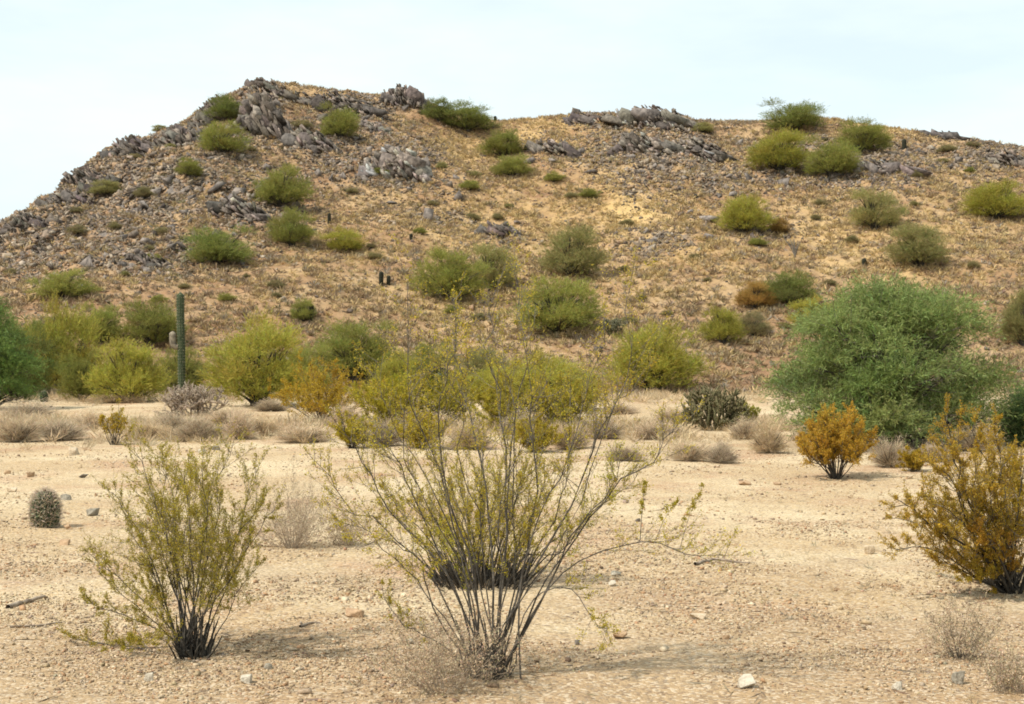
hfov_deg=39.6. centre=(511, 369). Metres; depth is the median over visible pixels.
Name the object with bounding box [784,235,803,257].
ocotillo
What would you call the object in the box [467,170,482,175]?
scrub bush
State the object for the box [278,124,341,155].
rock outcrop
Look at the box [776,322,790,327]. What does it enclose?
scrub bush
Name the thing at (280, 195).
palo verde
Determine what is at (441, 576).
creosote bush
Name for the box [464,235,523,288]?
palo verde
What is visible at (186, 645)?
creosote bush
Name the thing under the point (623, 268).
scrub bush
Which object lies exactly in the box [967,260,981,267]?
scrub bush
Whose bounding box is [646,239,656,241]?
boulder
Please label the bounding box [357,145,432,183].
rock outcrop
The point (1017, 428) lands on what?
mesquite tree
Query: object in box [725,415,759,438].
dry shrub
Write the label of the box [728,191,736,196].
boulder
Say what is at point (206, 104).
rock outcrop
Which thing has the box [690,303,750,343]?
desert shrub
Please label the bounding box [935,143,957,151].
scrub bush
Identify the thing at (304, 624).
fallen stick
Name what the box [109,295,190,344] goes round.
palo verde
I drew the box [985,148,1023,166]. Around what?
rock outcrop
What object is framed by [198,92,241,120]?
palo verde
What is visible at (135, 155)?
scrub bush
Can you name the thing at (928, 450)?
dry shrub
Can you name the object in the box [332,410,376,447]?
creosote bush
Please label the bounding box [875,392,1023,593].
creosote bush
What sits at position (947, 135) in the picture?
rock outcrop
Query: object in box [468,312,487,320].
scrub bush
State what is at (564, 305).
palo verde
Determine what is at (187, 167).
palo verde
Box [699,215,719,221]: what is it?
boulder
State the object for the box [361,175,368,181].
boulder
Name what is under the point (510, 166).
palo verde
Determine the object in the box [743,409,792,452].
dry shrub
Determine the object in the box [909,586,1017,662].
dry shrub
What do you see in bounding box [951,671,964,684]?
stone
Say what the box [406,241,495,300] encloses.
palo verde
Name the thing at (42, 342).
palo verde
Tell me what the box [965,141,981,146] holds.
scrub bush
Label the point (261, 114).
rock outcrop
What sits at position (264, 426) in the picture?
dry shrub
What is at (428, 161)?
boulder
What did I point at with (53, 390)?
dry shrub
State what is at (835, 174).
boulder
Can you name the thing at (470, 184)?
scrub bush
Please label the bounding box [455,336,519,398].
palo verde
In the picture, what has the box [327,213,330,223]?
cactus
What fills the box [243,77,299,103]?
rock outcrop
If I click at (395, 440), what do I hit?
dry shrub
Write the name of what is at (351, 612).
stone
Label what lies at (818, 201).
scrub bush
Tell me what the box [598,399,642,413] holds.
dry shrub
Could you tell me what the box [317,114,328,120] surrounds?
boulder
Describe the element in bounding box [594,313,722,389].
palo verde
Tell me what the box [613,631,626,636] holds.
stone
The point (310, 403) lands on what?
creosote bush
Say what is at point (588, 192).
scrub bush
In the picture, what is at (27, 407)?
dry shrub
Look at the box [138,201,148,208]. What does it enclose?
boulder
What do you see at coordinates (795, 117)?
palo verde
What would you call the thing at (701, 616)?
stone
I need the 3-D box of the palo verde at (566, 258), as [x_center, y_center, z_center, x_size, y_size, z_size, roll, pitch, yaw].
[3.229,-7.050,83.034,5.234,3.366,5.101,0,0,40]
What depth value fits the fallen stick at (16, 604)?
10.26 m
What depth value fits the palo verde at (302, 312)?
69.99 m
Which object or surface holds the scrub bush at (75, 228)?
on the hill
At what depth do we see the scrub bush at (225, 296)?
73.56 m
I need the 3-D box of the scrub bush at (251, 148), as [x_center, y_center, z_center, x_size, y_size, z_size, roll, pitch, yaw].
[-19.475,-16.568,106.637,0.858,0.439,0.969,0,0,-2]
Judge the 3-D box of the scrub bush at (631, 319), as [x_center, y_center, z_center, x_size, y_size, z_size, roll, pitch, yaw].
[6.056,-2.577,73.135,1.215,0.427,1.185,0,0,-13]
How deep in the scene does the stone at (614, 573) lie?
11.74 m
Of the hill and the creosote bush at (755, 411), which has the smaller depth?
the creosote bush at (755, 411)
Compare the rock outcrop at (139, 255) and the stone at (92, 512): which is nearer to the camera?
the stone at (92, 512)
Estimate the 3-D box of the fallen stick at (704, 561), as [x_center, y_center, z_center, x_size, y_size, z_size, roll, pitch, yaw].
[1.800,1.679,12.471,0.520,0.035,0.264,0,0,-12]
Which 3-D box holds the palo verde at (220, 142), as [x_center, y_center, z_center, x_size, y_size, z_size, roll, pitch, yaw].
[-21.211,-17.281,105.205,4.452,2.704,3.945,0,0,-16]
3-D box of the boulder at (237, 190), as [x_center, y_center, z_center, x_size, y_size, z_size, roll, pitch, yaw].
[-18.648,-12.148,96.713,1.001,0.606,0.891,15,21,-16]
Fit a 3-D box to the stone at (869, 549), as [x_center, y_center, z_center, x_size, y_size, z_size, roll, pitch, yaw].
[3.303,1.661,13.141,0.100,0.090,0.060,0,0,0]
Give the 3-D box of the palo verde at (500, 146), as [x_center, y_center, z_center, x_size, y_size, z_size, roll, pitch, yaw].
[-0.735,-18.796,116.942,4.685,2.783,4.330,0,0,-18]
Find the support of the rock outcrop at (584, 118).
on the hill
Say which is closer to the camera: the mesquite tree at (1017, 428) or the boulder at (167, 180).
the mesquite tree at (1017, 428)
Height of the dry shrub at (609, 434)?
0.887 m
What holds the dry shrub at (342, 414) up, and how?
on the ground at (646, 677)
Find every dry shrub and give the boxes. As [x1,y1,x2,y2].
[0,397,64,416]
[0,409,53,442]
[33,385,59,395]
[35,409,92,440]
[72,406,106,428]
[76,391,153,402]
[124,418,169,438]
[143,406,195,429]
[164,404,232,441]
[202,399,258,423]
[218,401,260,438]
[223,456,352,547]
[241,413,285,434]
[250,396,292,410]
[263,420,334,442]
[313,498,373,545]
[326,399,370,424]
[346,579,538,701]
[367,411,405,445]
[398,408,460,428]
[444,415,497,449]
[490,404,542,432]
[543,419,595,449]
[572,403,628,438]
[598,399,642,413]
[602,441,647,460]
[627,417,683,440]
[645,404,689,423]
[654,435,719,461]
[698,435,742,463]
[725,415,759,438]
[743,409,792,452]
[864,423,911,467]
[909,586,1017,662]
[910,440,951,459]
[946,421,1001,451]
[976,632,1023,692]
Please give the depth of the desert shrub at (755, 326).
70.71 m
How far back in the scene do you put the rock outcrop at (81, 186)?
99.59 m
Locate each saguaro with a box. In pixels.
[169,291,186,401]
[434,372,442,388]
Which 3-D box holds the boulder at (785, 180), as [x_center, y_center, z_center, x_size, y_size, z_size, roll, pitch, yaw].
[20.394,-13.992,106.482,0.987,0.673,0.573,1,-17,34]
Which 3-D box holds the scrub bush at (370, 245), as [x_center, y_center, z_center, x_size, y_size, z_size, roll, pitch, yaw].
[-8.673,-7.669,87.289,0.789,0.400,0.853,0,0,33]
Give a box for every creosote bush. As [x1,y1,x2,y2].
[55,416,285,659]
[98,398,135,444]
[267,347,385,421]
[300,223,757,679]
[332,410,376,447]
[343,360,447,422]
[376,414,581,591]
[390,403,449,447]
[405,366,489,422]
[467,368,547,426]
[500,407,565,452]
[503,353,605,425]
[737,402,761,419]
[795,401,879,478]
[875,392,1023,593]
[895,444,926,471]
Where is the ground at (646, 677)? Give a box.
[0,395,1023,703]
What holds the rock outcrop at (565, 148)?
on the hill
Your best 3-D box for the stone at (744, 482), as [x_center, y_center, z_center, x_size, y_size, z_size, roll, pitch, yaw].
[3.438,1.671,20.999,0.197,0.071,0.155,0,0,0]
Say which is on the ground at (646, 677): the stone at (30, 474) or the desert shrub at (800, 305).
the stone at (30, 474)
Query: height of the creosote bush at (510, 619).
2.591 m
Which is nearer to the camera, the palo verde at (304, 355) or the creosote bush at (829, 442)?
the creosote bush at (829, 442)
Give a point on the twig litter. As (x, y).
(524, 622)
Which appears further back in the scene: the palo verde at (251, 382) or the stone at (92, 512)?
the palo verde at (251, 382)
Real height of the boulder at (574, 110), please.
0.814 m
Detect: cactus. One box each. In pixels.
[24,486,65,527]
[39,390,48,401]
[153,381,229,416]
[308,304,313,320]
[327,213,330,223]
[379,271,383,285]
[387,275,390,284]
[602,318,626,335]
[680,383,752,430]
[902,139,906,148]
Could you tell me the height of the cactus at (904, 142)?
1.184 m
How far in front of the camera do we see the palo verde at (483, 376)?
49.25 m
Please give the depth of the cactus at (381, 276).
79.93 m
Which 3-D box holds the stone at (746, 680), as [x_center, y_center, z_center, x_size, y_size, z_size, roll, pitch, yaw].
[1.228,1.633,7.450,0.090,0.081,0.073,0,0,0]
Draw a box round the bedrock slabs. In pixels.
[0,87,1013,280]
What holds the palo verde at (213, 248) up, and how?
on the hill
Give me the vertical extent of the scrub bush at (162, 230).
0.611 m
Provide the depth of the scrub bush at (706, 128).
127.04 m
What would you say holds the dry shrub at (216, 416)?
on the ground at (646, 677)
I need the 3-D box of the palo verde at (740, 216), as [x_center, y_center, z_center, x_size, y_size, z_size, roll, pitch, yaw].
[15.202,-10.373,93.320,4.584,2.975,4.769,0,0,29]
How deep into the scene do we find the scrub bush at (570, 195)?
102.86 m
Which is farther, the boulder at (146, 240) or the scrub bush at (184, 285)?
the boulder at (146, 240)
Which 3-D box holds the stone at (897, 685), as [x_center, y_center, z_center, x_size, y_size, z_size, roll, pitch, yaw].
[2.003,1.643,7.401,0.071,0.045,0.052,0,0,0]
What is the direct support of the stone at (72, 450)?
on the ground at (646, 677)
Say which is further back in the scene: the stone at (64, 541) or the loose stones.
the loose stones
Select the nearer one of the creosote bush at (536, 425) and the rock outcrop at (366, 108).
the creosote bush at (536, 425)
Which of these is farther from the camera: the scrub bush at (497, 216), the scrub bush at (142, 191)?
the scrub bush at (497, 216)
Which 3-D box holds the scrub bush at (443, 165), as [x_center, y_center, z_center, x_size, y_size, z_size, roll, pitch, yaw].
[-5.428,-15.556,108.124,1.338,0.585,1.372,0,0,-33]
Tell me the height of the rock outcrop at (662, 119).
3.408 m
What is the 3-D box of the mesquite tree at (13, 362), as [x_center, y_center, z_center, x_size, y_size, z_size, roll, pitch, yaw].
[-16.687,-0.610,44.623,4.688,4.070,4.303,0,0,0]
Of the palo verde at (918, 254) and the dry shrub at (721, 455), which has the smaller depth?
the dry shrub at (721, 455)
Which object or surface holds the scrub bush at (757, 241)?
on the hill
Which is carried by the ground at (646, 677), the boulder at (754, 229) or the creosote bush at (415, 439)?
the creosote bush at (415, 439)
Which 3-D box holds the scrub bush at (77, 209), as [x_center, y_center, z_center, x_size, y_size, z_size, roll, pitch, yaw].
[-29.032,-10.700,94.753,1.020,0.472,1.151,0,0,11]
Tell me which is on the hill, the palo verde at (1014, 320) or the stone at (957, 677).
the palo verde at (1014, 320)
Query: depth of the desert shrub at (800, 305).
71.79 m
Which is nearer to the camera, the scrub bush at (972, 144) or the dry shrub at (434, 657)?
the dry shrub at (434, 657)
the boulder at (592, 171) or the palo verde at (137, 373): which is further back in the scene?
the boulder at (592, 171)
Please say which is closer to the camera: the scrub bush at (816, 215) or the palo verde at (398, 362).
the palo verde at (398, 362)
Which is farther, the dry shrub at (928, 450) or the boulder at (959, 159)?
the boulder at (959, 159)
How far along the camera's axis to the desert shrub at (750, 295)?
75.76 m
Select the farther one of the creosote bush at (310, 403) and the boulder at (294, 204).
the boulder at (294, 204)
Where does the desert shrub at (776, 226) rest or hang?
on the hill
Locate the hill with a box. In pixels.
[0,83,1023,394]
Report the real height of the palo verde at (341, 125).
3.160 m
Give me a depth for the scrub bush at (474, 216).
99.11 m
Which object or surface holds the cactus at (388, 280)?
on the hill
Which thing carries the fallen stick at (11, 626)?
on the ground at (646, 677)
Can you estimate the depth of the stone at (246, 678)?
7.63 m
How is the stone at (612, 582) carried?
on the ground at (646, 677)
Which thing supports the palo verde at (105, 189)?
on the hill
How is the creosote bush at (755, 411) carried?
on the ground at (646, 677)
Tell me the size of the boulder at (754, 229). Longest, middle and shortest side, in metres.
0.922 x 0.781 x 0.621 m
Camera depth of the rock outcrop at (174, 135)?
108.37 m
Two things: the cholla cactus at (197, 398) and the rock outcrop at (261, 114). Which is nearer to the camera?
the cholla cactus at (197, 398)
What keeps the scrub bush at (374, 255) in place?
on the hill
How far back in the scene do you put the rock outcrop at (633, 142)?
113.27 m
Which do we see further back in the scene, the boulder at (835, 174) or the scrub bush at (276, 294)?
the boulder at (835, 174)
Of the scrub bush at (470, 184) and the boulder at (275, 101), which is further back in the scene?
the boulder at (275, 101)
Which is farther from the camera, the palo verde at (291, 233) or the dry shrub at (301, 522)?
the palo verde at (291, 233)
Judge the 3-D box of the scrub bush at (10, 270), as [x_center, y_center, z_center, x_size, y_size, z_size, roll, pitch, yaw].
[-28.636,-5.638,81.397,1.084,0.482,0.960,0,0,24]
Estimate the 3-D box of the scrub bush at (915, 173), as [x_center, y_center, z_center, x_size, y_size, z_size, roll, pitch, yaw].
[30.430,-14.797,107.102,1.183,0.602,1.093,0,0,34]
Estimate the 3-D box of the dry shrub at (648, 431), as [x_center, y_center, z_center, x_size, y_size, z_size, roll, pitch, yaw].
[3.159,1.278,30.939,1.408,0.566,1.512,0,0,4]
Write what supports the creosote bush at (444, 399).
on the ground at (646, 677)
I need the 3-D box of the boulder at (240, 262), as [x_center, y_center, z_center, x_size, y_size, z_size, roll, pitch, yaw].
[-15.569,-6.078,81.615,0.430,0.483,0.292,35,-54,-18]
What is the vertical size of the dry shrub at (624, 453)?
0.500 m
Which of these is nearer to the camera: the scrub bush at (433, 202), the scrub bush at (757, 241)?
the scrub bush at (757, 241)
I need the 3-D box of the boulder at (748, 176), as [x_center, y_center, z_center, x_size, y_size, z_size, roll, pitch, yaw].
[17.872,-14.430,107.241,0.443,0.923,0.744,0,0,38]
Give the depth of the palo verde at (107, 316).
66.59 m
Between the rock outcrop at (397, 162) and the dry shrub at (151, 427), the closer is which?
the dry shrub at (151, 427)
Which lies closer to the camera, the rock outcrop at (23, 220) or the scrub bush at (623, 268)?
the scrub bush at (623, 268)
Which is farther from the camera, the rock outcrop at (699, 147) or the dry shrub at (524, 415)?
the rock outcrop at (699, 147)
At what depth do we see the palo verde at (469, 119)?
126.43 m
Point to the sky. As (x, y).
(77, 77)
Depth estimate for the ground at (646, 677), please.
11.23 m
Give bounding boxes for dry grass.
[0,386,1019,450]
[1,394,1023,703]
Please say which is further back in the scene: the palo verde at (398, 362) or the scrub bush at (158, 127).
the scrub bush at (158, 127)
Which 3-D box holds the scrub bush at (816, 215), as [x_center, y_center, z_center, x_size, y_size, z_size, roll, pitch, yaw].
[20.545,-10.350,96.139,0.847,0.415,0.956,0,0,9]
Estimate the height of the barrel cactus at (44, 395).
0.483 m
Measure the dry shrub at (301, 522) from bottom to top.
0.984 m
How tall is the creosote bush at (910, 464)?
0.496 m
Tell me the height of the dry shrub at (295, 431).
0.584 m
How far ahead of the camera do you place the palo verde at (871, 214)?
92.92 m
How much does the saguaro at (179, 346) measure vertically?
3.912 m
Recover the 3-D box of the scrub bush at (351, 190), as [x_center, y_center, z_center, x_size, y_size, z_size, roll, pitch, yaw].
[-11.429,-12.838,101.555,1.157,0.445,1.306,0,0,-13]
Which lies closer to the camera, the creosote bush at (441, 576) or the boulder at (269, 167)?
the creosote bush at (441, 576)
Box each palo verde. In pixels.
[1,312,64,397]
[10,284,109,390]
[19,267,106,298]
[53,345,105,400]
[68,298,124,343]
[78,332,175,400]
[79,178,122,195]
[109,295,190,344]
[158,344,217,390]
[173,155,206,175]
[177,222,261,264]
[188,302,317,406]
[195,119,253,152]
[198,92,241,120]
[248,162,317,206]
[264,205,322,245]
[283,339,337,393]
[288,296,316,320]
[303,313,413,380]
[315,101,360,137]
[316,225,369,251]
[365,351,424,393]
[402,338,465,393]
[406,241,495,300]
[418,95,455,121]
[440,97,504,131]
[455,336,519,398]
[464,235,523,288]
[466,355,511,401]
[475,127,527,156]
[483,343,618,405]
[489,152,536,175]
[500,271,611,332]
[530,221,613,276]
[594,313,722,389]
[710,191,778,232]
[739,125,812,170]
[756,96,829,131]
[760,267,819,304]
[798,132,864,176]
[830,114,898,151]
[843,184,910,228]
[879,219,958,266]
[955,173,1023,218]
[996,287,1023,346]
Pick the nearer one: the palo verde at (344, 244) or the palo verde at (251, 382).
the palo verde at (251, 382)
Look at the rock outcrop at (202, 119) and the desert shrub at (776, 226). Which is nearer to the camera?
the desert shrub at (776, 226)
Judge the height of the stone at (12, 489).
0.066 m
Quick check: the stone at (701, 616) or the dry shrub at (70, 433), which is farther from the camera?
the dry shrub at (70, 433)
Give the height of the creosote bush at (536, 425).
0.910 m
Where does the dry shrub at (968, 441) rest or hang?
on the ground at (646, 677)
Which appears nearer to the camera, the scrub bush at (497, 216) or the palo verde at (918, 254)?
the palo verde at (918, 254)
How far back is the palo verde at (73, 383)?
51.02 m
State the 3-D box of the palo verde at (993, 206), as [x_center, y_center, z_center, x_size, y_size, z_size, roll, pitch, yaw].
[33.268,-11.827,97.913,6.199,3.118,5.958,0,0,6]
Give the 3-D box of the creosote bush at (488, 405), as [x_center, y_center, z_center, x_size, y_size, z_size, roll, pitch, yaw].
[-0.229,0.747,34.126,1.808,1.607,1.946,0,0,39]
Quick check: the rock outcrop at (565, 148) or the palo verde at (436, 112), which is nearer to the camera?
the rock outcrop at (565, 148)
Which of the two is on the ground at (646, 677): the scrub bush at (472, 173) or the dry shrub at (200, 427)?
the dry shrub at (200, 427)
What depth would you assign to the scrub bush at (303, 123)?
113.83 m
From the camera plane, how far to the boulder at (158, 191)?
96.37 m
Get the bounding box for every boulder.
[79,255,93,266]
[110,234,127,238]
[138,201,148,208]
[139,237,154,244]
[143,267,151,272]
[150,187,161,194]
[162,176,171,185]
[179,210,188,214]
[187,194,195,199]
[207,181,226,193]
[231,188,245,194]
[237,259,244,265]
[262,164,271,170]
[273,98,280,106]
[289,201,299,208]
[315,168,321,176]
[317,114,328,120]
[338,172,345,178]
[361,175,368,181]
[423,156,430,166]
[423,208,433,220]
[453,191,462,200]
[524,157,535,163]
[572,107,580,112]
[586,169,597,172]
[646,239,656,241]
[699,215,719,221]
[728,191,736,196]
[745,173,751,181]
[749,225,760,232]
[777,177,789,184]
[832,172,843,177]
[955,156,962,162]
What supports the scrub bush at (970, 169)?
on the hill
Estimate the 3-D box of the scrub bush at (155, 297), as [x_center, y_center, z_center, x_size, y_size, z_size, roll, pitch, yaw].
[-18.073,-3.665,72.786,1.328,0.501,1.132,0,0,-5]
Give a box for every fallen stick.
[5,595,45,608]
[10,622,61,627]
[299,622,319,626]
[693,558,749,564]
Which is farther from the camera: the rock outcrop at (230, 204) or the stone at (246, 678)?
the rock outcrop at (230, 204)
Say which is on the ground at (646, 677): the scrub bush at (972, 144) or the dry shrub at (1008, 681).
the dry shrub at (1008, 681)
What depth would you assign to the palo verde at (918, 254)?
82.87 m
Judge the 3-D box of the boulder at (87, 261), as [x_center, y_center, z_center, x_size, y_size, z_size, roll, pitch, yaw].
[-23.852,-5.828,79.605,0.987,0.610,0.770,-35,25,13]
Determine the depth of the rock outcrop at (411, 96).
127.64 m
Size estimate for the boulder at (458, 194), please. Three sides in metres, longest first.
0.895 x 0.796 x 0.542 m
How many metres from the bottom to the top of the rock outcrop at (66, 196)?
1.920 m
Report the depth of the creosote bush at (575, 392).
34.03 m
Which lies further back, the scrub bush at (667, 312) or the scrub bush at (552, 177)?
the scrub bush at (552, 177)
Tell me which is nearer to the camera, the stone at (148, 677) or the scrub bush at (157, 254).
the stone at (148, 677)
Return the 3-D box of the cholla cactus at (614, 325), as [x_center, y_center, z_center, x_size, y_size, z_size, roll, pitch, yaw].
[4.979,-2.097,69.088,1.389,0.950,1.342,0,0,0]
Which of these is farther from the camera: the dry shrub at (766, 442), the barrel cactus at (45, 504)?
the dry shrub at (766, 442)
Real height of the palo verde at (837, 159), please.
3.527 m
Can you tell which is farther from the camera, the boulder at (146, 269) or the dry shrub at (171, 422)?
the boulder at (146, 269)
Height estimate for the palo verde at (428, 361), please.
2.428 m
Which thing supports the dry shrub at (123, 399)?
on the ground at (646, 677)
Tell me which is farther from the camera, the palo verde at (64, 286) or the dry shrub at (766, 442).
the palo verde at (64, 286)
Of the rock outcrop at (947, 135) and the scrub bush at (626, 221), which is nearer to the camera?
the scrub bush at (626, 221)
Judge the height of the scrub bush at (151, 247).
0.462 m
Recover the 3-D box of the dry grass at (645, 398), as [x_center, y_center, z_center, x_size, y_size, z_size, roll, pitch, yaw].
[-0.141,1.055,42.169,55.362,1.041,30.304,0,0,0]
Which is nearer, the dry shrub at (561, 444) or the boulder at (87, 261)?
the dry shrub at (561, 444)
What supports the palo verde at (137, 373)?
on the ground at (646, 677)
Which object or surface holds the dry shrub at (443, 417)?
on the ground at (646, 677)
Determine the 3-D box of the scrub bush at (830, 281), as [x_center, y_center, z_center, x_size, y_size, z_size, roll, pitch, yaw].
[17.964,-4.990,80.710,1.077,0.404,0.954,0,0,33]
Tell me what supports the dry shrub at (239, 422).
on the ground at (646, 677)
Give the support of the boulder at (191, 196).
on the hill
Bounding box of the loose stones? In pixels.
[0,81,1023,383]
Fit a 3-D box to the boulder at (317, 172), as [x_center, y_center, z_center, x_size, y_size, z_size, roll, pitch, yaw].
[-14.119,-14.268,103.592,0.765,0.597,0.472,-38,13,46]
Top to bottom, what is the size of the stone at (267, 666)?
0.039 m
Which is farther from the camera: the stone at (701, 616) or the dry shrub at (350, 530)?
the dry shrub at (350, 530)
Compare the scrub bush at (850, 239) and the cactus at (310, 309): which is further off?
the scrub bush at (850, 239)
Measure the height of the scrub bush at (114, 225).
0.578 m
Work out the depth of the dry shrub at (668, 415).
36.85 m
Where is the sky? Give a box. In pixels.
[0,0,1023,218]
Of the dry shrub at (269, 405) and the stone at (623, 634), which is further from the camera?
the dry shrub at (269, 405)
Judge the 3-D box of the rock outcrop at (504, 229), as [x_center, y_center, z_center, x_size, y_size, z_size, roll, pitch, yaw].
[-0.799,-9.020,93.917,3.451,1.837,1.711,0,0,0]
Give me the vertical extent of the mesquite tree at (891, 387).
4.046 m
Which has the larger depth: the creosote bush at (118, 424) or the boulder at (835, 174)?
the boulder at (835, 174)
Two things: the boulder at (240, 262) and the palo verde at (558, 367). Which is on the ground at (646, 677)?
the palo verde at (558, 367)
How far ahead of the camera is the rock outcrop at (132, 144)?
108.58 m
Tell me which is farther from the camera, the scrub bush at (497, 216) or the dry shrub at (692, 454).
the scrub bush at (497, 216)
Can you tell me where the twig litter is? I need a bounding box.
[0,406,1023,703]
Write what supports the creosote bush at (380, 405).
on the ground at (646, 677)
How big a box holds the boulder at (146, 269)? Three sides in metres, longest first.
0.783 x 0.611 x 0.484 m
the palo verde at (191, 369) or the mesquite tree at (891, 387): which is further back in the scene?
the palo verde at (191, 369)
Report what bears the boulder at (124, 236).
on the hill
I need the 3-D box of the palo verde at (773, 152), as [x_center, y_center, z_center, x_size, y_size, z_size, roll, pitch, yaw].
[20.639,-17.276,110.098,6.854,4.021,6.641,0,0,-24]
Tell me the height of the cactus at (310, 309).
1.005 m
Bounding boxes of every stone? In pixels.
[6,487,16,491]
[27,472,34,476]
[59,539,69,544]
[60,494,71,499]
[68,447,78,454]
[86,508,99,515]
[144,672,153,681]
[240,674,251,683]
[264,663,271,669]
[343,607,364,616]
[609,580,615,585]
[611,571,621,575]
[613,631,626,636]
[687,613,706,619]
[737,674,755,687]
[739,481,750,484]
[864,545,874,553]
[891,681,901,689]
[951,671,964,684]
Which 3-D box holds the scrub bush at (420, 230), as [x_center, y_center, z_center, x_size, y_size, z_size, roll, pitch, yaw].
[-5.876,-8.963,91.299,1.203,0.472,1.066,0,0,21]
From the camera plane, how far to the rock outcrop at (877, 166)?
107.32 m
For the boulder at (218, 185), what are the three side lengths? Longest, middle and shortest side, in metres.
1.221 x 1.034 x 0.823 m
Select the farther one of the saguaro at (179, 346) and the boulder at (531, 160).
the boulder at (531, 160)
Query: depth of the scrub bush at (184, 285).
75.50 m
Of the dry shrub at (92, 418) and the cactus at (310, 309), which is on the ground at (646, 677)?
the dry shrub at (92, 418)
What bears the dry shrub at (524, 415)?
on the ground at (646, 677)
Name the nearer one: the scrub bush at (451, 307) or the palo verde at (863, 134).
the scrub bush at (451, 307)
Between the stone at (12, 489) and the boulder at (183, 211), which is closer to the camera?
the stone at (12, 489)
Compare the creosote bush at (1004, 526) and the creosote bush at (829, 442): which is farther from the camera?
the creosote bush at (829, 442)
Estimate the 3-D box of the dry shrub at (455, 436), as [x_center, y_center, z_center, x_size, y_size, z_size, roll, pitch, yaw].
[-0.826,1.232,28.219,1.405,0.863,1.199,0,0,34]
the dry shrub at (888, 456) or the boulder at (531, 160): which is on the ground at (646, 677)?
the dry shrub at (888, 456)
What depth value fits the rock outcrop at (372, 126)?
118.11 m
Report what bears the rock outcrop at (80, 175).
on the hill
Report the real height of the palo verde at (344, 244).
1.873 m
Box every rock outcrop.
[0,211,45,234]
[34,188,94,205]
[58,165,106,185]
[76,173,122,194]
[99,134,152,158]
[126,248,170,267]
[147,124,202,150]
[174,109,224,133]
[192,94,226,118]
[206,191,270,220]
[234,91,293,138]
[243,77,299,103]
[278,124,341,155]
[293,89,388,123]
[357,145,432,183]
[358,119,392,132]
[381,83,432,110]
[474,220,521,239]
[524,139,582,158]
[563,111,601,124]
[600,104,702,133]
[607,131,675,156]
[664,136,736,162]
[845,157,932,177]
[919,128,972,140]
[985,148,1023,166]
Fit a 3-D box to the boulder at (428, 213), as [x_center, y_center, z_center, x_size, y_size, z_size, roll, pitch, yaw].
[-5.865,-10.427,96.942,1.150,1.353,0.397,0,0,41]
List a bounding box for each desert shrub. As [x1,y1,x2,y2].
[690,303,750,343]
[728,276,779,307]
[738,309,775,335]
[765,217,790,232]
[783,294,840,325]
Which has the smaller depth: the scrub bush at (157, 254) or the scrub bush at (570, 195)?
the scrub bush at (157, 254)
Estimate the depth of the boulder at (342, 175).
104.06 m
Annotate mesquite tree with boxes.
[0,296,50,405]
[754,268,1023,450]
[978,374,1023,444]
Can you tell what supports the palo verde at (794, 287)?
on the hill
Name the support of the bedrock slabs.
on the hill
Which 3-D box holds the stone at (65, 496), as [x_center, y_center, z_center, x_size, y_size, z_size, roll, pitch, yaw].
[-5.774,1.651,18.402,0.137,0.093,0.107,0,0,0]
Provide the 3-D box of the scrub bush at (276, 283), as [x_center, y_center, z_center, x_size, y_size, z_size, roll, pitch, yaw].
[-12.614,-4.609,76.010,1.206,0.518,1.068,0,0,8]
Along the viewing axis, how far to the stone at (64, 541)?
13.88 m
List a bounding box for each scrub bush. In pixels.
[2,268,17,273]
[63,224,90,233]
[69,206,83,212]
[103,221,122,228]
[129,153,141,157]
[130,185,155,197]
[143,244,158,249]
[147,253,163,261]
[148,294,170,301]
[151,225,167,233]
[152,124,167,131]
[177,282,190,288]
[216,292,238,301]
[247,146,256,150]
[267,279,286,287]
[271,292,282,297]
[291,119,311,126]
[345,187,358,192]
[365,242,377,247]
[366,250,388,258]
[412,227,428,233]
[427,200,437,204]
[434,161,448,168]
[443,304,463,313]
[458,179,482,189]
[466,211,480,219]
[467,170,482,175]
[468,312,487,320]
[491,211,505,219]
[543,170,565,181]
[563,192,578,197]
[576,187,602,197]
[617,218,636,224]
[618,265,632,270]
[621,316,639,322]
[658,310,673,314]
[692,121,714,132]
[747,236,769,245]
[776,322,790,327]
[811,214,820,219]
[813,198,829,204]
[820,278,836,284]
[843,234,859,241]
[909,201,919,205]
[911,169,922,176]
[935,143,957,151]
[963,167,975,172]
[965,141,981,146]
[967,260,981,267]
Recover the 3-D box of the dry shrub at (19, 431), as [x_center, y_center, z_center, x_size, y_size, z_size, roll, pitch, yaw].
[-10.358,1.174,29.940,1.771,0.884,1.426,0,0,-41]
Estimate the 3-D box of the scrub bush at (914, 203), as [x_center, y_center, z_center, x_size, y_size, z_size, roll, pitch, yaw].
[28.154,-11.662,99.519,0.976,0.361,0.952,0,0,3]
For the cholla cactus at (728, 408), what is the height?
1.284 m
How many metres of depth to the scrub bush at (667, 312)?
75.64 m
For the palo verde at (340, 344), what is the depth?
60.80 m
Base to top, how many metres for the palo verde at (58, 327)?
4.655 m

